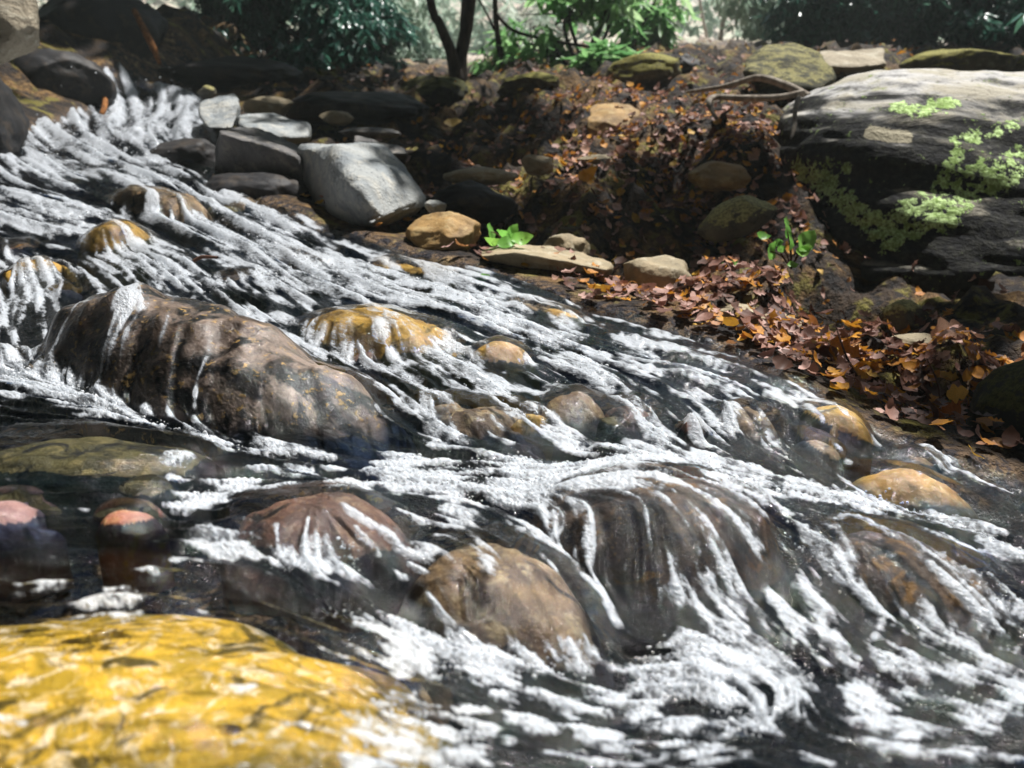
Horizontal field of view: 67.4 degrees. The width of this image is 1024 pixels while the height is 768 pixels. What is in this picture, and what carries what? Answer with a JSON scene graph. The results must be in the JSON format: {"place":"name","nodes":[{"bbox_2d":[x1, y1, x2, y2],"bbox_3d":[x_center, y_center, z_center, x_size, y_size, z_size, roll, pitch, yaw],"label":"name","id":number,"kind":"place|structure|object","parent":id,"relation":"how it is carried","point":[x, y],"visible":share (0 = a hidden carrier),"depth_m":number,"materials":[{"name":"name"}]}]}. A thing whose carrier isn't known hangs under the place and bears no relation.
{"place":"outdoors","nodes":[
{"label":"outdoors","id":0,"kind":"place"},
{"bbox_2d":[0,64,1023,767],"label":"water","id":1,"kind":"structure","parent":0,"point":[836,632],"depth_m":0.85,"materials":[{"name":"liquid"}]},
{"bbox_2d":[5,81,1023,767],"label":"foam bubbles","id":2,"kind":"object","parent":1,"relation":"on","point":[517,501],"visible":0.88,"depth_m":0.83,"materials":[{"name":"white"}]},
{"bbox_2d":[772,354,793,369],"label":"fallen leaf","id":3,"kind":"object","parent":1,"relation":"on","point":[782,361],"visible":1,"depth_m":1.39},
{"bbox_2d":[0,0,1023,749],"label":"ground","id":4,"kind":"structure","parent":0,"point":[190,38],"depth_m":2.53,"materials":[{"name":"soil"}]},
{"bbox_2d":[0,78,29,153],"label":"boulder","id":5,"kind":"object","parent":4,"relation":"on","point":[14,123],"visible":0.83,"depth_m":2.87,"materials":[{"name":"stone"}]},
{"bbox_2d":[0,0,39,64],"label":"boulder","id":6,"kind":"object","parent":4,"relation":"on","point":[19,27],"visible":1,"depth_m":2.99,"materials":[{"name":"stone"}]},
{"bbox_2d":[0,501,73,602],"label":"submerged rock","id":7,"kind":"object","parent":4,"relation":"on","point":[15,512],"visible":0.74,"depth_m":0.71,"materials":[{"name":"pink stone"}]},
{"bbox_2d":[3,259,82,292],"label":"submerged rock","id":8,"kind":"object","parent":4,"relation":"on","point":[60,269],"visible":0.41,"depth_m":1.74,"materials":[{"name":"stone"}]},
{"bbox_2d":[13,48,116,110],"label":"boulder","id":9,"kind":"object","parent":4,"relation":"on","point":[75,76],"visible":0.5,"depth_m":3.82,"materials":[{"name":"stone"}]},
{"bbox_2d":[38,0,168,58],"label":"boulder","id":10,"kind":"object","parent":4,"relation":"on","point":[111,20],"visible":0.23,"depth_m":4.53,"materials":[{"name":"stone"}]},
{"bbox_2d":[78,220,150,265],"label":"submerged rock","id":11,"kind":"object","parent":4,"relation":"on","point":[108,233],"visible":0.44,"depth_m":1.92,"materials":[{"name":"stone"}]},
{"bbox_2d":[0,436,229,521],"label":"submerged rock","id":12,"kind":"object","parent":4,"relation":"on","point":[130,463],"visible":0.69,"depth_m":0.87,"materials":[{"name":"green stone"}]},
{"bbox_2d":[100,510,174,596],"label":"submerged rock","id":13,"kind":"object","parent":4,"relation":"on","point":[120,577],"visible":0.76,"depth_m":0.70,"materials":[{"name":"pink stone"}]},
{"bbox_2d":[131,8,160,64],"bbox_3d":[-2.106,-2.004,4.425,0.298,0.332,0.041,14,21,42],"label":"branch","id":14,"kind":"object","parent":4,"relation":"on","point":[147,35],"visible":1,"depth_m":4.40,"materials":[{"name":"brown plant"}]},
{"bbox_2d":[126,488,165,517],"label":"submerged rock","id":15,"kind":"object","parent":4,"relation":"on","point":[151,492],"visible":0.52,"depth_m":0.77,"materials":[{"name":"grey stone"}]},
{"bbox_2d":[112,186,212,237],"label":"submerged rock","id":16,"kind":"object","parent":4,"relation":"on","point":[134,199],"visible":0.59,"depth_m":2.23,"materials":[{"name":"stone"}]},
{"bbox_2d":[149,138,215,168],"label":"rock","id":17,"kind":"object","parent":4,"relation":"on","point":[186,149],"visible":0.43,"depth_m":2.98,"materials":[{"name":"stone"}]},
{"bbox_2d":[197,85,216,98],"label":"rock","id":18,"kind":"object","parent":4,"relation":"on","point":[206,91],"visible":1,"depth_m":4.10,"materials":[{"name":"stone"}]},
{"bbox_2d":[38,285,397,508],"bbox_3d":[-0.420,0.106,1.194,0.796,0.488,0.340,8,18,26],"label":"submerged rock","id":19,"kind":"object","parent":4,"relation":"on","point":[253,381],"visible":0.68,"depth_m":1.08,"materials":[{"name":"brown stone"}]},
{"bbox_2d":[139,0,298,57],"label":"rhododendron","id":20,"kind":"object","parent":4,"relation":"on","point":[224,11],"visible":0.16,"depth_m":5.96,"materials":[{"name":"green plant"}]},
{"bbox_2d":[198,93,239,128],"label":"rock","id":21,"kind":"object","parent":4,"relation":"on","point":[222,111],"visible":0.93,"depth_m":3.30,"materials":[{"name":"grey stone"}]},
{"bbox_2d":[0,613,452,767],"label":"submerged rock","id":22,"kind":"object","parent":4,"relation":"on","point":[81,672],"visible":0.92,"depth_m":0.52,"materials":[{"name":"yellow stone"}]},
{"bbox_2d":[156,56,302,89],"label":"boulder","id":23,"kind":"object","parent":4,"relation":"on","point":[229,72],"visible":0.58,"depth_m":4.73,"materials":[{"name":"stone"}]},
{"bbox_2d":[204,171,309,198],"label":"rock","id":24,"kind":"object","parent":4,"relation":"on","point":[256,184],"visible":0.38,"depth_m":2.56,"materials":[{"name":"stone"}]},
{"bbox_2d":[215,127,302,181],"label":"rock","id":25,"kind":"object","parent":4,"relation":"on","point":[239,149],"visible":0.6,"depth_m":2.68,"materials":[{"name":"stone"}]},
{"bbox_2d":[242,96,293,115],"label":"rock","id":26,"kind":"object","parent":4,"relation":"on","point":[271,104],"visible":0.88,"depth_m":3.71,"materials":[{"name":"beige stone"}]},
{"bbox_2d":[237,113,310,144],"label":"rock","id":27,"kind":"object","parent":4,"relation":"on","point":[292,131],"visible":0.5,"depth_m":3.23,"materials":[{"name":"grey stone"}]},
{"bbox_2d":[220,492,419,632],"bbox_3d":[-0.190,0.174,0.779,0.192,0.122,0.169,0,16,0],"label":"submerged rock","id":28,"kind":"object","parent":4,"relation":"on","point":[290,516],"visible":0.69,"depth_m":0.73,"materials":[{"name":"red stone"}]},
{"bbox_2d":[230,0,422,72],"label":"rhododendron","id":29,"kind":"object","parent":4,"relation":"on","point":[341,34],"visible":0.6,"depth_m":5.88,"materials":[{"name":"green plant"}]},
{"bbox_2d":[318,111,353,125],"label":"rock","id":30,"kind":"object","parent":4,"relation":"on","point":[337,118],"visible":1,"depth_m":3.65,"materials":[{"name":"beige stone"}]},
{"bbox_2d":[286,91,429,127],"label":"rock","id":31,"kind":"object","parent":4,"relation":"on","point":[369,108],"visible":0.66,"depth_m":4.06,"materials":[{"name":"stone"}]},
{"bbox_2d":[298,142,425,226],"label":"rock","id":32,"kind":"object","parent":4,"relation":"on","point":[362,184],"visible":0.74,"depth_m":2.39,"materials":[{"name":"grey stone"}]},
{"bbox_2d":[345,351,386,406],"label":"cobble","id":33,"kind":"object","parent":4,"relation":"on","point":[378,394],"visible":0.31,"depth_m":1.29,"materials":[{"name":"grey stone"}]},
{"bbox_2d":[338,127,400,139],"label":"rock","id":34,"kind":"object","parent":4,"relation":"on","point":[371,133],"visible":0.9,"depth_m":3.35,"materials":[{"name":"stone"}]},
{"bbox_2d":[354,136,407,162],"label":"rock","id":35,"kind":"object","parent":4,"relation":"on","point":[400,153],"visible":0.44,"depth_m":2.92,"materials":[{"name":"stone"}]},
{"bbox_2d":[302,306,463,405],"bbox_3d":[-0.256,-0.039,1.444,0.387,0.206,0.228,10,19,33],"label":"submerged rock","id":36,"kind":"object","parent":4,"relation":"on","point":[355,327],"visible":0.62,"depth_m":1.35,"materials":[{"name":"stone"}]},
{"bbox_2d":[376,264,424,273],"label":"submerged rock","id":37,"kind":"object","parent":4,"relation":"on","point":[411,269],"visible":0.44,"depth_m":1.91,"materials":[{"name":"stone"}]},
{"bbox_2d":[379,0,446,61],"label":"rhododendron","id":38,"kind":"object","parent":4,"relation":"on","point":[427,47],"visible":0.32,"depth_m":7.49,"materials":[{"name":"green plant"}]},
{"bbox_2d":[401,76,468,107],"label":"rock","id":39,"kind":"object","parent":4,"relation":"on","point":[442,91],"visible":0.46,"depth_m":4.46,"materials":[{"name":"stone"}]},
{"bbox_2d":[424,200,446,213],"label":"rock","id":40,"kind":"object","parent":4,"relation":"on","point":[432,206],"visible":0.88,"depth_m":2.37,"materials":[{"name":"grey stone"}]},
{"bbox_2d":[405,211,480,250],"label":"rock","id":41,"kind":"object","parent":4,"relation":"on","point":[436,230],"visible":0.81,"depth_m":2.13,"materials":[{"name":"stone"}]},
{"bbox_2d":[426,0,475,81],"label":"tree","id":42,"kind":"object","parent":4,"relation":"on","point":[456,57],"visible":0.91,"depth_m":4.84,"materials":[{"name":"brown plant"}]},
{"bbox_2d":[426,180,517,227],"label":"rock","id":43,"kind":"object","parent":4,"relation":"on","point":[483,205],"visible":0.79,"depth_m":2.59,"materials":[{"name":"stone"}]},
{"bbox_2d":[443,167,518,185],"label":"rock","id":44,"kind":"object","parent":43,"relation":"on","point":[487,176],"visible":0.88,"depth_m":2.67,"materials":[{"name":"beige stone"}]},
{"bbox_2d":[432,402,556,497],"bbox_3d":[-0.051,0.111,1.091,0.267,0.145,0.129,14,21,40],"label":"submerged rock","id":45,"kind":"object","parent":4,"relation":"on","point":[465,423],"visible":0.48,"depth_m":1.06,"materials":[{"name":"stone"}]},
{"bbox_2d":[452,341,539,414],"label":"submerged rock","id":46,"kind":"object","parent":4,"relation":"on","point":[496,351],"visible":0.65,"depth_m":1.30,"materials":[{"name":"stone"}]},
{"bbox_2d":[477,406,517,427],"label":"cobble","id":47,"kind":"object","parent":4,"relation":"on","point":[507,418],"visible":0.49,"depth_m":1.09,"materials":[{"name":"stone"}]},
{"bbox_2d":[412,543,602,723],"bbox_3d":[-0.009,0.249,0.735,0.209,0.173,0.202,0,16,0],"label":"submerged rock","id":48,"kind":"object","parent":4,"relation":"on","point":[500,607],"visible":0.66,"depth_m":0.69,"materials":[{"name":"stone"}]},
{"bbox_2d":[467,16,576,75],"bbox_3d":[0.091,-2.428,5.693,0.891,0.595,0.669,0,16,0],"label":"rhododendron","id":49,"kind":"object","parent":4,"relation":"on","point":[511,45],"visible":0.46,"depth_m":5.62,"materials":[{"name":"green plant"}]},
{"bbox_2d":[496,72,559,97],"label":"rock","id":50,"kind":"object","parent":4,"relation":"on","point":[530,83],"visible":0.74,"depth_m":4.30,"materials":[{"name":"stone"}]},
{"bbox_2d":[511,414,545,431],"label":"cobble","id":51,"kind":"object","parent":4,"relation":"on","point":[537,420],"visible":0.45,"depth_m":1.06,"materials":[{"name":"stone"}]},
{"bbox_2d":[478,0,589,69],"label":"tree","id":52,"kind":"object","parent":4,"relation":"on","point":[497,17],"visible":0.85,"depth_m":5.47,"materials":[{"name":"brown plant"}]},
{"bbox_2d":[521,154,552,175],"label":"rock","id":53,"kind":"object","parent":4,"relation":"on","point":[534,165],"visible":1,"depth_m":2.81,"materials":[{"name":"beige stone"}]},
{"bbox_2d":[481,244,613,278],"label":"rock","id":54,"kind":"object","parent":4,"relation":"on","point":[536,257],"visible":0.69,"depth_m":1.98,"materials":[{"name":"beige stone"}]},
{"bbox_2d":[484,223,533,247],"bbox_3d":[-0.018,-0.400,2.074,0.140,0.061,0.079,9,18,29],"label":"leafy sprig","id":55,"kind":"object","parent":54,"relation":"on","point":[511,236],"visible":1,"depth_m":2.07,"materials":[{"name":"green plant"}]},
{"bbox_2d":[543,233,589,254],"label":"rock","id":56,"kind":"object","parent":4,"relation":"on","point":[573,242],"visible":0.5,"depth_m":2.26,"materials":[{"name":"beige stone"}]},
{"bbox_2d":[541,391,604,472],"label":"submerged rock","id":57,"kind":"object","parent":4,"relation":"on","point":[578,406],"visible":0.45,"depth_m":1.09,"materials":[{"name":"stone"}]},
{"bbox_2d":[145,0,1008,54],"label":"wood","id":58,"kind":"object","parent":4,"relation":"on","point":[479,31],"visible":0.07,"depth_m":14.70,"materials":[{"name":"green plant"}]},
{"bbox_2d":[578,166,597,181],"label":"fallen leaf","id":59,"kind":"object","parent":4,"relation":"on","point":[586,175],"visible":1,"depth_m":2.62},
{"bbox_2d":[517,0,660,65],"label":"rhododendron","id":60,"kind":"object","parent":4,"relation":"on","point":[619,14],"visible":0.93,"depth_m":5.41,"materials":[{"name":"green plant"}]},
{"bbox_2d":[577,154,612,164],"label":"rock","id":61,"kind":"object","parent":4,"relation":"on","point":[598,159],"visible":0.68,"depth_m":2.89,"materials":[{"name":"beige stone"}]},
{"bbox_2d":[556,32,649,76],"bbox_3d":[0.591,-2.058,4.897,0.616,0.409,0.473,0,16,0],"label":"rhododendron","id":62,"kind":"object","parent":4,"relation":"on","point":[590,60],"visible":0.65,"depth_m":4.84,"materials":[{"name":"green plant"}]},
{"bbox_2d":[587,103,639,138],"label":"rock","id":63,"kind":"object","parent":4,"relation":"on","point":[602,118],"visible":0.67,"depth_m":3.30,"materials":[{"name":"stone"}]},
{"bbox_2d":[600,416,644,476],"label":"cobble","id":64,"kind":"object","parent":4,"relation":"on","point":[612,421],"visible":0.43,"depth_m":1.09,"materials":[{"name":"grey stone"}]},
{"bbox_2d":[588,0,656,49],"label":"tree","id":65,"kind":"object","parent":4,"relation":"on","point":[597,32],"visible":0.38,"depth_m":5.71,"materials":[{"name":"brown plant"}]},
{"bbox_2d":[605,406,658,470],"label":"cobble","id":66,"kind":"object","parent":4,"relation":"on","point":[628,415],"visible":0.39,"depth_m":1.12,"materials":[{"name":"red stone"}]},
{"bbox_2d":[240,39,1023,458],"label":"leaf litter","id":67,"kind":"object","parent":4,"relation":"on","point":[718,285],"visible":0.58,"depth_m":2.55,"materials":[{"name":"plant"}]},
{"bbox_2d":[817,344,837,356],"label":"fallen leaf","id":68,"kind":"object","parent":67,"relation":"on","point":[823,350],"visible":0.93,"depth_m":1.49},
{"bbox_2d":[828,336,861,358],"bbox_3d":[0.666,-0.072,1.536,0.074,0.046,0.018,30,-12,11],"label":"fallen leaf","id":69,"kind":"object","parent":67,"relation":"on","point":[853,352],"visible":0.87,"depth_m":1.54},
{"bbox_2d":[900,375,919,391],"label":"fallen leaf","id":70,"kind":"object","parent":67,"relation":"on","point":[907,379],"visible":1,"depth_m":1.56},
{"bbox_2d":[914,365,929,383],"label":"fallen leaf","id":71,"kind":"object","parent":67,"relation":"on","point":[921,374],"visible":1,"depth_m":1.55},
{"bbox_2d":[921,381,945,395],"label":"fallen leaf","id":72,"kind":"object","parent":67,"relation":"on","point":[933,388],"visible":0.86,"depth_m":1.54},
{"bbox_2d":[946,384,968,403],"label":"fallen leaf","id":73,"kind":"object","parent":67,"relation":"on","point":[954,393],"visible":1,"depth_m":1.33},
{"bbox_2d":[605,53,681,90],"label":"rock","id":74,"kind":"object","parent":4,"relation":"on","point":[647,71],"visible":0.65,"depth_m":4.07,"materials":[{"name":"stone"}]},
{"bbox_2d":[511,477,780,643],"bbox_3d":[0.154,0.208,0.856,0.309,0.203,0.284,0,16,0],"label":"submerged rock","id":75,"kind":"object","parent":4,"relation":"on","point":[631,556],"visible":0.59,"depth_m":0.78,"materials":[{"name":"stone"}]},
{"bbox_2d":[623,255,691,295],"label":"rock","id":76,"kind":"object","parent":4,"relation":"on","point":[662,271],"visible":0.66,"depth_m":1.92,"materials":[{"name":"beige stone"}]},
{"bbox_2d":[615,0,702,49],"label":"rhododendron","id":77,"kind":"object","parent":4,"relation":"on","point":[661,23],"visible":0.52,"depth_m":5.89,"materials":[{"name":"green plant"}]},
{"bbox_2d":[673,422,703,478],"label":"submerged rock","id":78,"kind":"object","parent":4,"relation":"on","point":[684,428],"visible":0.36,"depth_m":1.05,"materials":[{"name":"orange stone"}]},
{"bbox_2d":[679,54,699,72],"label":"rock","id":79,"kind":"object","parent":4,"relation":"on","point":[685,61],"visible":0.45,"depth_m":4.24,"materials":[{"name":"stone"}]},
{"bbox_2d":[687,161,750,190],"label":"rock","id":80,"kind":"object","parent":4,"relation":"on","point":[714,176],"visible":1,"depth_m":2.58,"materials":[{"name":"stone"}]},
{"bbox_2d":[697,195,777,242],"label":"rock","id":81,"kind":"object","parent":4,"relation":"on","point":[737,217],"visible":1,"depth_m":2.20,"materials":[{"name":"stone"}]},
{"bbox_2d":[705,0,783,41],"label":"rhododendron","id":82,"kind":"object","parent":4,"relation":"on","point":[744,12],"visible":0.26,"depth_m":7.66,"materials":[{"name":"green plant"}]},
{"bbox_2d":[685,74,810,97],"bbox_3d":[1.006,-1.263,3.291,0.581,0.117,0.067,14,21,41],"label":"root","id":83,"kind":"object","parent":4,"relation":"on","point":[785,85],"visible":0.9,"depth_m":3.26,"materials":[{"name":"wood"}]},
{"bbox_2d":[719,406,777,487],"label":"submerged rock","id":84,"kind":"object","parent":4,"relation":"on","point":[749,424],"visible":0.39,"depth_m":1.13,"materials":[{"name":"stone"}]},
{"bbox_2d":[706,89,804,119],"bbox_3d":[0.913,-1.085,2.992,0.444,0.127,0.178,-8,17,-26],"label":"root","id":85,"kind":"object","parent":4,"relation":"on","point":[754,98],"visible":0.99,"depth_m":3.00,"materials":[{"name":"wood"}]},
{"bbox_2d":[711,303,801,328],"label":"rock","id":86,"kind":"object","parent":4,"relation":"on","point":[729,308],"visible":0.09,"depth_m":1.66,"materials":[{"name":"beige stone"}]},
{"bbox_2d":[757,216,816,268],"bbox_3d":[0.682,-0.347,1.899,0.143,0.130,0.066,0,16,0],"label":"seedling","id":87,"kind":"object","parent":4,"relation":"on","point":[806,240],"visible":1,"depth_m":1.90,"materials":[{"name":"green plant"}]},
{"bbox_2d":[743,43,835,100],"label":"boulder","id":88,"kind":"object","parent":4,"relation":"on","point":[806,68],"visible":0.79,"depth_m":3.48,"materials":[{"name":"stone"}]},
{"bbox_2d":[807,440,840,459],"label":"cobble","id":89,"kind":"object","parent":4,"relation":"on","point":[829,450],"visible":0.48,"depth_m":1.11,"materials":[{"name":"stone"}]},
{"bbox_2d":[797,405,872,481],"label":"submerged rock","id":90,"kind":"object","parent":4,"relation":"on","point":[837,418],"visible":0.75,"depth_m":1.18,"materials":[{"name":"stone"}]},
{"bbox_2d":[750,0,950,48],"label":"rhododendron","id":91,"kind":"object","parent":4,"relation":"on","point":[819,23],"visible":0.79,"depth_m":6.20,"materials":[{"name":"green plant"}]},
{"bbox_2d":[820,48,886,75],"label":"rock","id":92,"kind":"object","parent":4,"relation":"on","point":[848,62],"visible":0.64,"depth_m":4.15,"materials":[{"name":"stone"}]},
{"bbox_2d":[855,378,877,398],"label":"fallen leaf","id":93,"kind":"object","parent":4,"relation":"on","point":[859,384],"visible":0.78,"depth_m":1.38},
{"bbox_2d":[885,396,898,420],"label":"fallen leaf","id":94,"kind":"object","parent":4,"relation":"on","point":[891,411],"visible":1,"depth_m":1.30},
{"bbox_2d":[772,68,1023,294],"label":"boulder","id":95,"kind":"object","parent":4,"relation":"on","point":[900,171],"visible":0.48,"depth_m":2.51,"materials":[{"name":"stone"}]},
{"bbox_2d":[790,95,800,138],"bbox_3d":[0.985,-0.932,2.674,0.021,0.161,0.274,6,17,20],"label":"root","id":96,"kind":"object","parent":95,"relation":"attached to","point":[795,110],"visible":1,"depth_m":2.67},
{"bbox_2d":[879,299,929,334],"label":"rock","id":97,"kind":"object","parent":4,"relation":"on","point":[898,314],"visible":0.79,"depth_m":1.80,"materials":[{"name":"stone"}]},
{"bbox_2d":[810,531,1009,637],"bbox_3d":[0.423,0.253,0.820,0.210,0.172,0.215,-10,18,-32],"label":"submerged rock","id":98,"kind":"object","parent":4,"relation":"on","point":[950,608],"visible":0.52,"depth_m":0.77,"materials":[{"name":"stone"}]},
{"bbox_2d":[891,333,931,349],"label":"rock","id":99,"kind":"object","parent":4,"relation":"on","point":[909,339],"visible":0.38,"depth_m":1.66,"materials":[{"name":"beige stone"}]},
{"bbox_2d":[837,468,988,568],"bbox_3d":[0.555,0.211,1.076,0.211,0.181,0.153,0,16,0],"label":"submerged rock","id":100,"kind":"object","parent":4,"relation":"on","point":[912,486],"visible":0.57,"depth_m":1.03,"materials":[{"name":"stone"}]},
{"bbox_2d":[893,457,943,483],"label":"cobble","id":101,"kind":"object","parent":4,"relation":"on","point":[918,460],"visible":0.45,"depth_m":1.17,"materials":[{"name":"stone"}]},
{"bbox_2d":[932,400,963,418],"bbox_3d":[0.772,0.045,1.360,0.073,0.045,0.011,-25,-8,-13],"label":"fallen leaf","id":102,"kind":"object","parent":4,"relation":"on","point":[950,408],"visible":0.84,"depth_m":1.36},
{"bbox_2d":[931,317,965,343],"bbox_3d":[0.941,-0.111,1.649,0.082,0.074,0.020,-17,-17,-5],"label":"fallen leaf","id":103,"kind":"object","parent":4,"relation":"on","point":[943,324],"visible":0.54,"depth_m":1.65,"materials":[{"name":"plant"}]},
{"bbox_2d":[894,0,1023,52],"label":"rhododendron","id":104,"kind":"object","parent":4,"relation":"on","point":[963,23],"visible":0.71,"depth_m":5.91,"materials":[{"name":"green plant"}]},
{"bbox_2d":[898,49,1023,70],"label":"rock","id":105,"kind":"object","parent":4,"relation":"on","point":[967,59],"visible":0.61,"depth_m":3.80,"materials":[{"name":"stone"}]},
{"bbox_2d":[966,359,1023,451],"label":"boulder","id":106,"kind":"object","parent":4,"relation":"on","point":[999,391],"visible":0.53,"depth_m":1.31,"materials":[{"name":"stone"}]},
{"bbox_2d":[1002,425,1019,446],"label":"fallen leaf","id":107,"kind":"object","parent":4,"relation":"on","point":[1010,436],"visible":1,"depth_m":1.23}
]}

